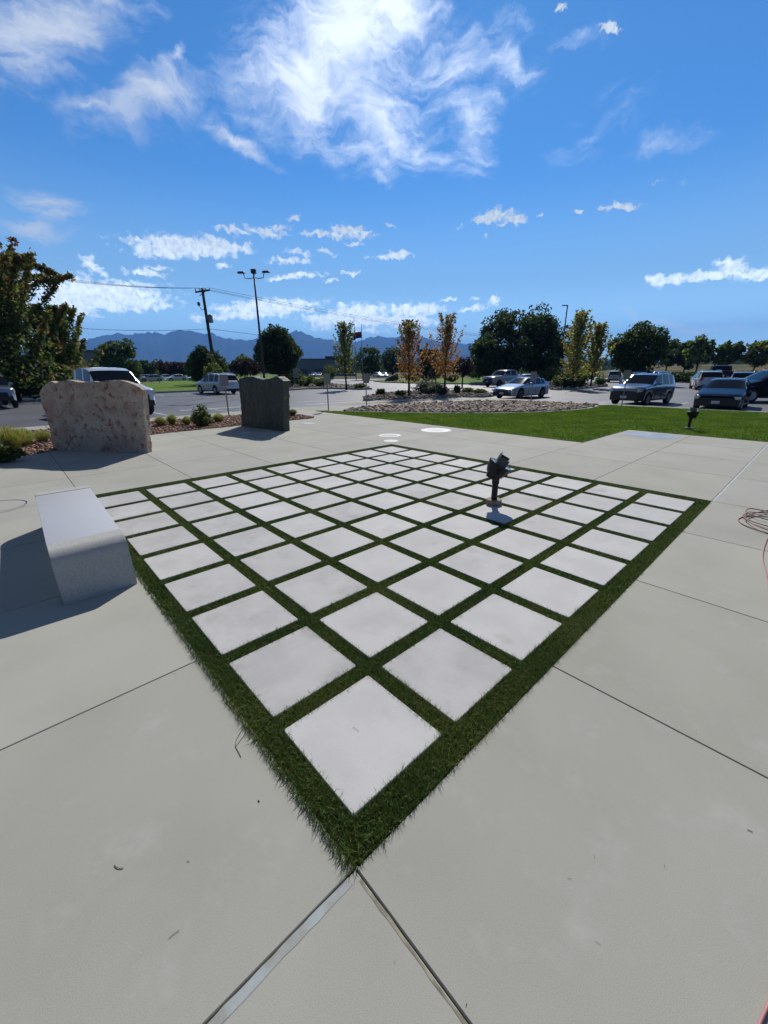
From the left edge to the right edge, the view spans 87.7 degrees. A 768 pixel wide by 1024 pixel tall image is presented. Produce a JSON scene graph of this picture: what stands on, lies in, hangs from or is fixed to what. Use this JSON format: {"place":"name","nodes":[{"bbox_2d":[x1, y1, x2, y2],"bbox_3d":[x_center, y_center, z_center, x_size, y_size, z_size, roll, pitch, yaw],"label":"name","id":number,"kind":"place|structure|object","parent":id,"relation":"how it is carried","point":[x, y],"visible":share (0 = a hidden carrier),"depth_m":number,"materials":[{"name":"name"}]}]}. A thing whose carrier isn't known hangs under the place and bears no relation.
{"place":"outdoors","nodes":[
{"label":"outdoors","id":0,"kind":"place"},
{"bbox_2d":[21,374,317,395],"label":"lawn","id":1,"kind":"structure","parent":0,"point":[177,385],"depth_m":59.50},
{"bbox_2d":[94,338,143,378],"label":"park tree","id":2,"kind":"object","parent":1,"relation":"on","point":[115,355],"visible":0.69,"depth_m":68.78,"materials":[{"name":"green plant"}]},
{"bbox_2d":[188,345,216,380],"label":"park tree","id":3,"kind":"object","parent":1,"relation":"on","point":[199,354],"visible":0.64,"depth_m":52.56,"materials":[{"name":"green plant"}]},
{"bbox_2d":[282,358,355,375],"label":"warehouse","id":4,"kind":"structure","parent":1,"relation":"on","point":[307,367],"depth_m":143.39,"materials":[{"name":"grey"}]},
{"bbox_2d":[32,371,563,381],"bbox_3d":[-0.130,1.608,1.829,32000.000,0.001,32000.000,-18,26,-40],"label":"ground","id":5,"kind":"structure","parent":0,"point":[389,374],"depth_m":172.72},
{"bbox_2d":[253,323,303,376],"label":"round tree","id":6,"kind":"object","parent":5,"relation":"on","point":[283,353],"visible":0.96,"depth_m":45.57,"materials":[{"name":"green plant"}]},
{"bbox_2d":[2,357,752,374],"bbox_3d":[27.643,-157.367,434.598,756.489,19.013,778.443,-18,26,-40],"label":"distant woods","id":7,"kind":"object","parent":5,"relation":"on","point":[607,365],"visible":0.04,"depth_m":409.61,"materials":[{"name":"green plant"}]},
{"bbox_2d":[606,320,671,374],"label":"round tree","id":8,"kind":"object","parent":5,"relation":"on","point":[639,339],"visible":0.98,"depth_m":46.64,"materials":[{"name":"green plant"}]},
{"bbox_2d":[666,342,694,370],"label":"tree","id":9,"kind":"object","parent":5,"relation":"on","point":[677,356],"visible":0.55,"depth_m":76.22,"materials":[{"name":"green plant"}]},
{"bbox_2d":[682,334,716,371],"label":"tree","id":10,"kind":"object","parent":5,"relation":"on","point":[701,348],"visible":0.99,"depth_m":70.51,"materials":[{"name":"green plant"}]},
{"bbox_2d":[712,339,746,364],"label":"tree","id":11,"kind":"object","parent":5,"relation":"on","point":[727,352],"visible":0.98,"depth_m":68.79,"materials":[{"name":"green plant"}]},
{"bbox_2d":[739,340,767,371],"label":"tree","id":12,"kind":"object","parent":5,"relation":"on","point":[756,353],"visible":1,"depth_m":65.90,"materials":[{"name":"green plant"}]},
{"bbox_2d":[21,330,658,364],"bbox_3d":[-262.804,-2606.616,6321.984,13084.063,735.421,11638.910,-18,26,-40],"label":"mountains","id":13,"kind":"structure","parent":0,"point":[175,346],"depth_m":6315.33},
{"bbox_2d":[2,397,762,430],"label":"walk","id":14,"kind":"structure","parent":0,"point":[295,408],"depth_m":21.61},
{"bbox_2d":[0,397,767,1023],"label":"plaza","id":15,"kind":"structure","parent":0,"point":[624,743],"depth_m":1.73,"materials":[{"name":"concrete"}]},
{"bbox_2d":[0,440,30,462],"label":"shrub","id":16,"kind":"object","parent":15,"relation":"on","point":[8,453],"visible":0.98,"depth_m":8.60,"materials":[{"name":"green plant"}]},
{"bbox_2d":[34,485,136,604],"bbox_3d":[-3.272,0.200,4.275,0.540,0.460,2.450,-17,25,-39],"label":"granite bench","id":17,"kind":"object","parent":15,"relation":"on","point":[87,548],"visible":1,"depth_m":3.53,"materials":[{"name":"stone"}]},
{"bbox_2d":[40,380,151,452],"bbox_3d":[-6.869,-2.268,9.575,2.908,1.717,0.242,3,20,9],"label":"standing stone","id":18,"kind":"object","parent":15,"relation":"on","point":[110,416],"visible":0.97,"depth_m":9.47,"materials":[{"name":"stone"}]},
{"bbox_2d":[20,414,313,454],"bbox_3d":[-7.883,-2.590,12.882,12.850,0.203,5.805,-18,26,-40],"label":"gravel","id":19,"kind":"structure","parent":15,"relation":"on","point":[37,446],"depth_m":13.59,"materials":[{"name":"gravel"}]},
{"bbox_2d":[0,424,35,449],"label":"ornamental grass","id":20,"kind":"object","parent":19,"relation":"on","point":[14,437],"depth_m":9.65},
{"bbox_2d":[239,376,290,430],"bbox_3d":[-3.984,-3.603,13.263,2.534,1.730,0.378,14,24,35],"label":"standing stone","id":21,"kind":"object","parent":15,"relation":"on","point":[264,403],"visible":1,"depth_m":12.98,"materials":[{"name":"stone"}]},
{"bbox_2d":[208,878,351,1023],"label":"joint sealant","id":22,"kind":"object","parent":15,"relation":"on","point":[233,1003],"visible":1,"depth_m":1.32,"materials":[{"name":"rubber"}]},
{"bbox_2d":[98,446,705,883],"bbox_3d":[0.032,-0.173,5.989,6.712,0.001,6.708,-18,26,-40],"label":"turf base","id":23,"kind":"object","parent":15,"relation":"on","point":[384,682],"visible":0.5,"depth_m":2.46,"materials":[{"name":"plant"}]},
{"bbox_2d":[98,491,147,507],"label":"paver","id":24,"kind":"object","parent":23,"relation":"on","point":[120,499],"visible":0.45,"depth_m":6.03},
{"bbox_2d":[106,501,161,520],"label":"paver","id":25,"kind":"object","parent":23,"relation":"on","point":[132,510],"visible":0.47,"depth_m":5.55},
{"bbox_2d":[116,512,178,537],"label":"paver","id":26,"kind":"object","parent":23,"relation":"on","point":[149,523],"visible":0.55,"depth_m":5.06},
{"bbox_2d":[127,526,198,556],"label":"paver","id":27,"kind":"object","parent":23,"relation":"on","point":[155,542],"visible":0.79,"depth_m":4.55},
{"bbox_2d":[147,483,196,497],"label":"paver","id":28,"kind":"object","parent":23,"relation":"on","point":[164,491],"visible":0.76,"depth_m":6.48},
{"bbox_2d":[144,543,223,580],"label":"paver","id":29,"kind":"object","parent":23,"relation":"on","point":[177,562],"visible":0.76,"depth_m":4.07,"materials":[{"name":"concrete"}]},
{"bbox_2d":[159,491,212,508],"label":"paver","id":30,"kind":"object","parent":23,"relation":"on","point":[183,500],"visible":0.74,"depth_m":6.01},
{"bbox_2d":[174,501,232,521],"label":"paver","id":31,"kind":"object","parent":23,"relation":"on","point":[199,512],"visible":0.77,"depth_m":5.50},
{"bbox_2d":[164,564,255,613],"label":"paver","id":32,"kind":"object","parent":23,"relation":"on","point":[192,592],"visible":0.74,"depth_m":3.57,"materials":[{"name":"concrete"}]},
{"bbox_2d":[192,513,256,538],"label":"paver","id":33,"kind":"object","parent":23,"relation":"on","point":[221,525],"visible":0.84,"depth_m":5.01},
{"bbox_2d":[207,483,257,497],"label":"paver","id":34,"kind":"object","parent":23,"relation":"on","point":[231,490],"visible":0.79,"depth_m":6.45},
{"bbox_2d":[191,591,297,656],"bbox_3d":[-1.085,0.852,3.117,0.601,0.051,0.601,-17,26,-40],"label":"paver","id":35,"kind":"object","parent":23,"relation":"on","point":[236,623],"visible":0.76,"depth_m":3.08,"materials":[{"name":"concrete"}]},
{"bbox_2d":[213,527,285,556],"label":"paver","id":36,"kind":"object","parent":23,"relation":"on","point":[247,541],"visible":0.81,"depth_m":4.51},
{"bbox_2d":[224,492,278,508],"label":"paver","id":37,"kind":"object","parent":23,"relation":"on","point":[250,500],"visible":0.77,"depth_m":5.95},
{"bbox_2d":[245,502,305,522],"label":"paver","id":38,"kind":"object","parent":23,"relation":"on","point":[275,511],"visible":0.84,"depth_m":5.47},
{"bbox_2d":[240,544,321,582],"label":"paver","id":39,"kind":"object","parent":23,"relation":"on","point":[272,564],"visible":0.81,"depth_m":4.03,"materials":[{"name":"concrete"}]},
{"bbox_2d":[229,626,355,718],"bbox_3d":[-0.601,1.023,2.625,0.601,0.050,0.601,-18,26,-40],"label":"paver","id":40,"kind":"object","parent":23,"relation":"on","point":[288,670],"visible":0.81,"depth_m":2.58,"materials":[{"name":"concrete"}]},
{"bbox_2d":[268,483,319,498],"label":"paver","id":41,"kind":"object","parent":23,"relation":"on","point":[292,491],"visible":0.79,"depth_m":6.42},
{"bbox_2d":[270,513,336,538],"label":"paver","id":42,"kind":"object","parent":23,"relation":"on","point":[302,525],"visible":0.77,"depth_m":4.97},
{"bbox_2d":[291,492,346,509],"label":"paver","id":43,"kind":"object","parent":23,"relation":"on","point":[318,500],"visible":0.81,"depth_m":5.92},
{"bbox_2d":[275,565,367,614],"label":"paver","id":44,"kind":"object","parent":23,"relation":"on","point":[312,592],"visible":0.79,"depth_m":3.53,"materials":[{"name":"concrete"}]},
{"bbox_2d":[301,527,374,558],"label":"paver","id":45,"kind":"object","parent":23,"relation":"on","point":[335,542],"visible":0.76,"depth_m":4.47,"materials":[{"name":"concrete"}]},
{"bbox_2d":[318,502,377,523],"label":"paver","id":46,"kind":"object","parent":23,"relation":"on","point":[346,512],"visible":0.81,"depth_m":5.42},
{"bbox_2d":[330,484,381,499],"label":"paver","id":47,"kind":"object","parent":23,"relation":"on","point":[352,492],"visible":0.77,"depth_m":6.36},
{"bbox_2d":[284,676,440,817],"bbox_3d":[-0.117,1.193,2.133,0.601,0.050,0.601,-18,26,-40],"label":"paver","id":48,"kind":"object","parent":23,"relation":"on","point":[383,741],"visible":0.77,"depth_m":2.08,"materials":[{"name":"concrete"}]},
{"bbox_2d":[319,592,427,659],"bbox_3d":[-0.080,0.857,3.080,0.601,0.050,0.601,-18,26,-40],"label":"paver","id":49,"kind":"object","parent":23,"relation":"on","point":[375,622],"visible":0.77,"depth_m":3.04,"materials":[{"name":"concrete"}]},
{"bbox_2d":[338,545,420,583],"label":"paver","id":50,"kind":"object","parent":23,"relation":"on","point":[379,563],"visible":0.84,"depth_m":3.99,"materials":[{"name":"concrete"}]},
{"bbox_2d":[351,514,416,539],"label":"paver","id":51,"kind":"object","parent":23,"relation":"on","point":[382,526],"visible":0.77,"depth_m":4.95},
{"bbox_2d":[358,492,413,510],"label":"paver","id":52,"kind":"object","parent":23,"relation":"on","point":[386,501],"visible":0.81,"depth_m":5.89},
{"bbox_2d":[364,476,411,489],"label":"paver","id":53,"kind":"object","parent":23,"relation":"on","point":[387,482],"visible":0.76,"depth_m":6.84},
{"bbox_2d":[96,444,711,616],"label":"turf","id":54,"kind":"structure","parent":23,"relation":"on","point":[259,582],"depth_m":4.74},
{"bbox_2d":[393,484,444,499],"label":"paver","id":55,"kind":"object","parent":23,"relation":"on","point":[417,491],"visible":0.77,"depth_m":6.33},
{"bbox_2d":[391,502,451,523],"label":"paver","id":56,"kind":"object","parent":23,"relation":"on","point":[421,512],"visible":0.79,"depth_m":5.39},
{"bbox_2d":[389,528,463,559],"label":"paver","id":57,"kind":"object","parent":23,"relation":"on","point":[426,543],"visible":0.81,"depth_m":4.45,"materials":[{"name":"concrete"}]},
{"bbox_2d":[386,566,481,616],"bbox_3d":[0.441,0.693,3.535,0.601,0.050,0.601,-18,26,-40],"label":"paver","id":58,"kind":"object","parent":23,"relation":"on","point":[430,588],"visible":0.82,"depth_m":3.50,"materials":[{"name":"concrete"}]},
{"bbox_2d":[422,476,470,489],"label":"paver","id":59,"kind":"object","parent":23,"relation":"on","point":[447,483],"visible":0.77,"depth_m":6.79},
{"bbox_2d":[382,629,511,724],"bbox_3d":[0.404,1.029,2.588,0.601,0.050,0.601,-18,26,-40],"label":"paver","id":60,"kind":"object","parent":23,"relation":"on","point":[446,672],"visible":0.76,"depth_m":2.54,"materials":[{"name":"concrete"}]},
{"bbox_2d":[426,493,482,510],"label":"paver","id":61,"kind":"object","parent":23,"relation":"on","point":[454,501],"visible":0.84,"depth_m":5.84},
{"bbox_2d":[431,514,498,540],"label":"paver","id":62,"kind":"object","parent":23,"relation":"on","point":[464,526],"visible":0.76,"depth_m":4.90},
{"bbox_2d":[438,546,522,585],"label":"paver","id":63,"kind":"object","parent":23,"relation":"on","point":[482,565],"visible":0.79,"depth_m":3.95,"materials":[{"name":"concrete"}]},
{"bbox_2d":[456,484,508,498],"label":"paver","id":64,"kind":"object","parent":23,"relation":"on","point":[481,491],"visible":0.61,"depth_m":6.31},
{"bbox_2d":[465,504,527,523],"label":"paver","id":65,"kind":"object","parent":23,"relation":"on","point":[501,514],"visible":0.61,"depth_m":5.34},
{"bbox_2d":[486,452,510,505],"bbox_3d":[1.591,-0.447,5.584,0.330,0.762,0.381,6,20,16],"label":"floodlight","id":66,"kind":"object","parent":65,"relation":"on","point":[498,468],"visible":0.98,"depth_m":5.49,"materials":[{"name":"black"}]},
{"bbox_2d":[450,594,561,661],"bbox_3d":[0.925,0.864,3.043,0.601,0.050,0.601,-18,26,-40],"label":"paver","id":67,"kind":"object","parent":23,"relation":"on","point":[508,627],"visible":0.77,"depth_m":3.00,"materials":[{"name":"concrete"}]},
{"bbox_2d":[479,529,555,560],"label":"paver","id":68,"kind":"object","parent":23,"relation":"on","point":[520,544],"visible":0.82,"depth_m":4.41,"materials":[{"name":"concrete"}]},
{"bbox_2d":[501,493,552,510],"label":"paver","id":69,"kind":"object","parent":23,"relation":"on","point":[523,502],"visible":0.61,"depth_m":5.81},
{"bbox_2d":[520,484,573,499],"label":"paver","id":70,"kind":"object","parent":23,"relation":"on","point":[549,492],"visible":0.84,"depth_m":6.27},
{"bbox_2d":[513,515,581,540],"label":"paver","id":71,"kind":"object","parent":23,"relation":"on","point":[550,528],"visible":0.77,"depth_m":4.86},
{"bbox_2d":[501,567,598,619],"bbox_3d":[1.446,0.699,3.498,0.601,0.050,0.601,-17,26,-40],"label":"paver","id":72,"kind":"object","parent":23,"relation":"on","point":[556,593],"visible":0.77,"depth_m":3.46,"materials":[{"name":"concrete"}]},
{"bbox_2d":[541,477,591,490],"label":"paver","id":73,"kind":"object","parent":23,"relation":"on","point":[569,484],"visible":0.76,"depth_m":6.71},
{"bbox_2d":[541,503,604,524],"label":"paver","id":74,"kind":"object","parent":23,"relation":"on","point":[580,515],"visible":0.84,"depth_m":5.32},
{"bbox_2d":[540,546,626,586],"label":"paver","id":75,"kind":"object","parent":23,"relation":"on","point":[589,567],"visible":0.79,"depth_m":3.91,"materials":[{"name":"concrete"}]},
{"bbox_2d":[564,493,622,511],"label":"paver","id":76,"kind":"object","parent":23,"relation":"on","point":[596,502],"visible":0.76,"depth_m":5.78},
{"bbox_2d":[571,529,648,560],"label":"paver","id":77,"kind":"object","parent":23,"relation":"on","point":[628,549],"visible":0.79,"depth_m":4.37,"materials":[{"name":"concrete"}]},
{"bbox_2d":[584,485,638,499],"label":"paver","id":78,"kind":"object","parent":23,"relation":"on","point":[614,492],"visible":0.84,"depth_m":6.21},
{"bbox_2d":[597,515,666,541],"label":"paver","id":79,"kind":"object","parent":23,"relation":"on","point":[641,530],"visible":0.73,"depth_m":4.83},
{"bbox_2d":[617,503,681,525],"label":"paver","id":80,"kind":"object","parent":23,"relation":"on","point":[656,515],"visible":0.82,"depth_m":5.29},
{"bbox_2d":[635,493,694,512],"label":"paver","id":81,"kind":"object","parent":23,"relation":"on","point":[675,504],"visible":0.82,"depth_m":5.73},
{"bbox_2d":[359,879,466,1023],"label":"joint sealant","id":82,"kind":"object","parent":15,"relation":"on","point":[402,937],"visible":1,"depth_m":1.34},
{"bbox_2d":[0,377,767,428],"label":"asphalt","id":83,"kind":"structure","parent":0,"point":[28,412],"depth_m":27.94,"materials":[{"name":"asphalt"}]},
{"bbox_2d":[0,375,18,407],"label":"pickup truck","id":84,"kind":"object","parent":83,"relation":"on","point":[7,392],"visible":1,"depth_m":22.82,"materials":[{"name":"grey metal"}]},
{"bbox_2d":[7,373,48,398],"bbox_3d":[-25.665,-9.213,29.173,3.784,1.915,3.500,2,20,8],"label":"shrub","id":85,"kind":"object","parent":83,"relation":"on","point":[30,391],"visible":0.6,"depth_m":28.69,"materials":[{"name":"green plant"}]},
{"bbox_2d":[0,247,82,400],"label":"maple tree","id":86,"kind":"object","parent":83,"relation":"on","point":[14,312],"visible":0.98,"depth_m":27.62,"materials":[{"name":"green plant"}]},
{"bbox_2d":[25,302,107,380],"bbox_3d":[-25.939,-12.843,32.177,6.159,7.100,6.263,-5,20,-13],"label":"maple tree","id":87,"kind":"object","parent":83,"relation":"on","point":[72,343],"visible":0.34,"depth_m":31.38,"materials":[{"name":"green plant"}]},
{"bbox_2d":[73,367,155,413],"bbox_3d":[-13.512,-5.934,19.570,5.682,2.175,2.440,13,24,34],"label":"pickup truck","id":88,"kind":"object","parent":83,"relation":"on","point":[92,374],"visible":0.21,"depth_m":18.72,"materials":[{"name":"white metal"}]},
{"bbox_2d":[195,373,239,393],"bbox_3d":[-15.518,-11.983,37.175,4.982,1.837,2.330,15,25,37],"label":"parked suv","id":89,"kind":"object","parent":83,"relation":"on","point":[209,382],"visible":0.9,"depth_m":36.07,"materials":[{"name":"grey paint"}]},
{"bbox_2d":[332,320,359,389],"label":"young tree","id":90,"kind":"object","parent":83,"relation":"on","point":[344,342],"visible":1,"depth_m":41.02,"materials":[{"name":"green plant"}]},
{"bbox_2d":[354,344,383,379],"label":"park tree","id":91,"kind":"object","parent":83,"relation":"on","point":[372,362],"visible":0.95,"depth_m":85.04,"materials":[{"name":"green plant"}]},
{"bbox_2d":[382,346,403,374],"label":"park tree","id":92,"kind":"object","parent":83,"relation":"on","point":[389,361],"visible":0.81,"depth_m":90.39,"materials":[{"name":"green plant"}]},
{"bbox_2d":[413,348,439,381],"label":"plum tree","id":93,"kind":"object","parent":83,"relation":"on","point":[425,373],"visible":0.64,"depth_m":46.51,"materials":[{"name":"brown plant"}]},
{"bbox_2d":[482,369,518,386],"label":"pickup truck","id":94,"kind":"object","parent":83,"relation":"on","point":[498,377],"visible":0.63,"depth_m":46.84,"materials":[{"name":"silver metal"}]},
{"bbox_2d":[492,377,550,398],"bbox_3d":[9.953,-8.988,28.802,4.976,1.455,2.220,-16,25,-37],"label":"sedan","id":95,"kind":"object","parent":83,"relation":"on","point":[518,387],"visible":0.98,"depth_m":27.90,"materials":[{"name":"silver paint"}]},
{"bbox_2d":[609,372,675,405],"bbox_3d":[15.072,-7.194,23.190,4.632,1.757,2.240,-14,24,-33],"label":"parked suv","id":96,"kind":"object","parent":83,"relation":"on","point":[645,388],"visible":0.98,"depth_m":22.34,"materials":[{"name":"grey paint"}]},
{"bbox_2d":[689,370,722,389],"bbox_3d":[30.952,-12.715,38.409,2.280,1.787,4.782,9,22,26],"label":"parked suv","id":97,"kind":"object","parent":83,"relation":"on","point":[702,378],"visible":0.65,"depth_m":36.83,"materials":[{"name":"grey paint"}]},
{"bbox_2d":[693,378,754,409],"bbox_3d":[17.425,-6.081,20.443,4.946,1.465,2.250,-19,27,-42],"label":"parked sedan","id":98,"kind":"object","parent":83,"relation":"on","point":[736,393],"visible":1,"depth_m":19.32,"materials":[{"name":"black paint"}]},
{"bbox_2d":[745,368,767,402],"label":"parked suv","id":99,"kind":"object","parent":83,"relation":"on","point":[758,381],"visible":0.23,"depth_m":23.42,"materials":[{"name":"blue paint"}]},
{"bbox_2d":[0,0,767,360],"label":"sky","id":100,"kind":"structure","parent":0,"point":[396,161],"materials":[{"name":"blue"}]},
{"bbox_2d":[376,378,482,382],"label":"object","id":101,"kind":"structure","parent":0,"point":[469,380],"depth_m":70.71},
{"bbox_2d":[468,331,513,377],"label":"shade tree","id":102,"kind":"object","parent":101,"relation":"on","point":[484,363],"visible":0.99,"depth_m":56.81,"materials":[{"name":"green plant"}]},
{"bbox_2d":[468,302,563,371],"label":"shade tree","id":103,"kind":"object","parent":101,"relation":"on","point":[509,333],"visible":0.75,"depth_m":57.72,"materials":[{"name":"green plant"}]},
{"bbox_2d":[516,321,575,378],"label":"shade tree","id":104,"kind":"object","parent":101,"relation":"on","point":[554,363],"visible":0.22,"depth_m":60.94,"materials":[{"name":"green plant"}]},
{"bbox_2d":[315,405,767,441],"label":"front lawn","id":105,"kind":"structure","parent":0,"point":[581,425],"depth_m":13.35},
{"bbox_2d":[343,399,598,412],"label":"cobbles","id":106,"kind":"object","parent":105,"relation":"on","point":[480,406],"visible":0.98,"depth_m":19.76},
{"bbox_2d":[596,364,767,377],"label":"hill","id":107,"kind":"structure","parent":0,"point":[735,367],"depth_m":122.28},
{"label":"planted island","id":108,"kind":"structure","parent":0,"visible":0},
{"bbox_2d":[393,319,432,395],"bbox_3d":[1.828,-10.430,27.497,3.036,5.258,2.892,6,21,18],"label":"young tree","id":109,"kind":"object","parent":108,"relation":"on","point":[408,355],"visible":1,"depth_m":27.18,"materials":[{"name":"orange plant"}]},
{"bbox_2d":[362,389,492,399],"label":"gravel","id":110,"kind":"structure","parent":108,"relation":"on","point":[413,394],"depth_m":28.91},
{"bbox_2d":[427,312,464,386],"bbox_3d":[4.695,-11.855,30.304,2.881,6.028,2.967,-1,20,-1],"label":"young tree","id":111,"kind":"object","parent":108,"relation":"on","point":[446,344],"visible":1,"depth_m":29.86,"materials":[{"name":"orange plant"}]},
{"label":"planted island","id":112,"kind":"structure","parent":0,"visible":0},
{"bbox_2d":[560,308,596,379],"bbox_3d":[19.339,-16.218,40.046,3.657,7.550,3.151,-14,24,-34],"label":"young tree","id":113,"kind":"object","parent":112,"relation":"on","point":[579,337],"visible":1,"depth_m":39.42,"materials":[{"name":"green plant"}]},
{"bbox_2d":[581,321,614,385],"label":"young tree","id":114,"kind":"object","parent":112,"relation":"on","point":[596,341],"visible":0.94,"depth_m":41.64,"materials":[{"name":"green plant"}]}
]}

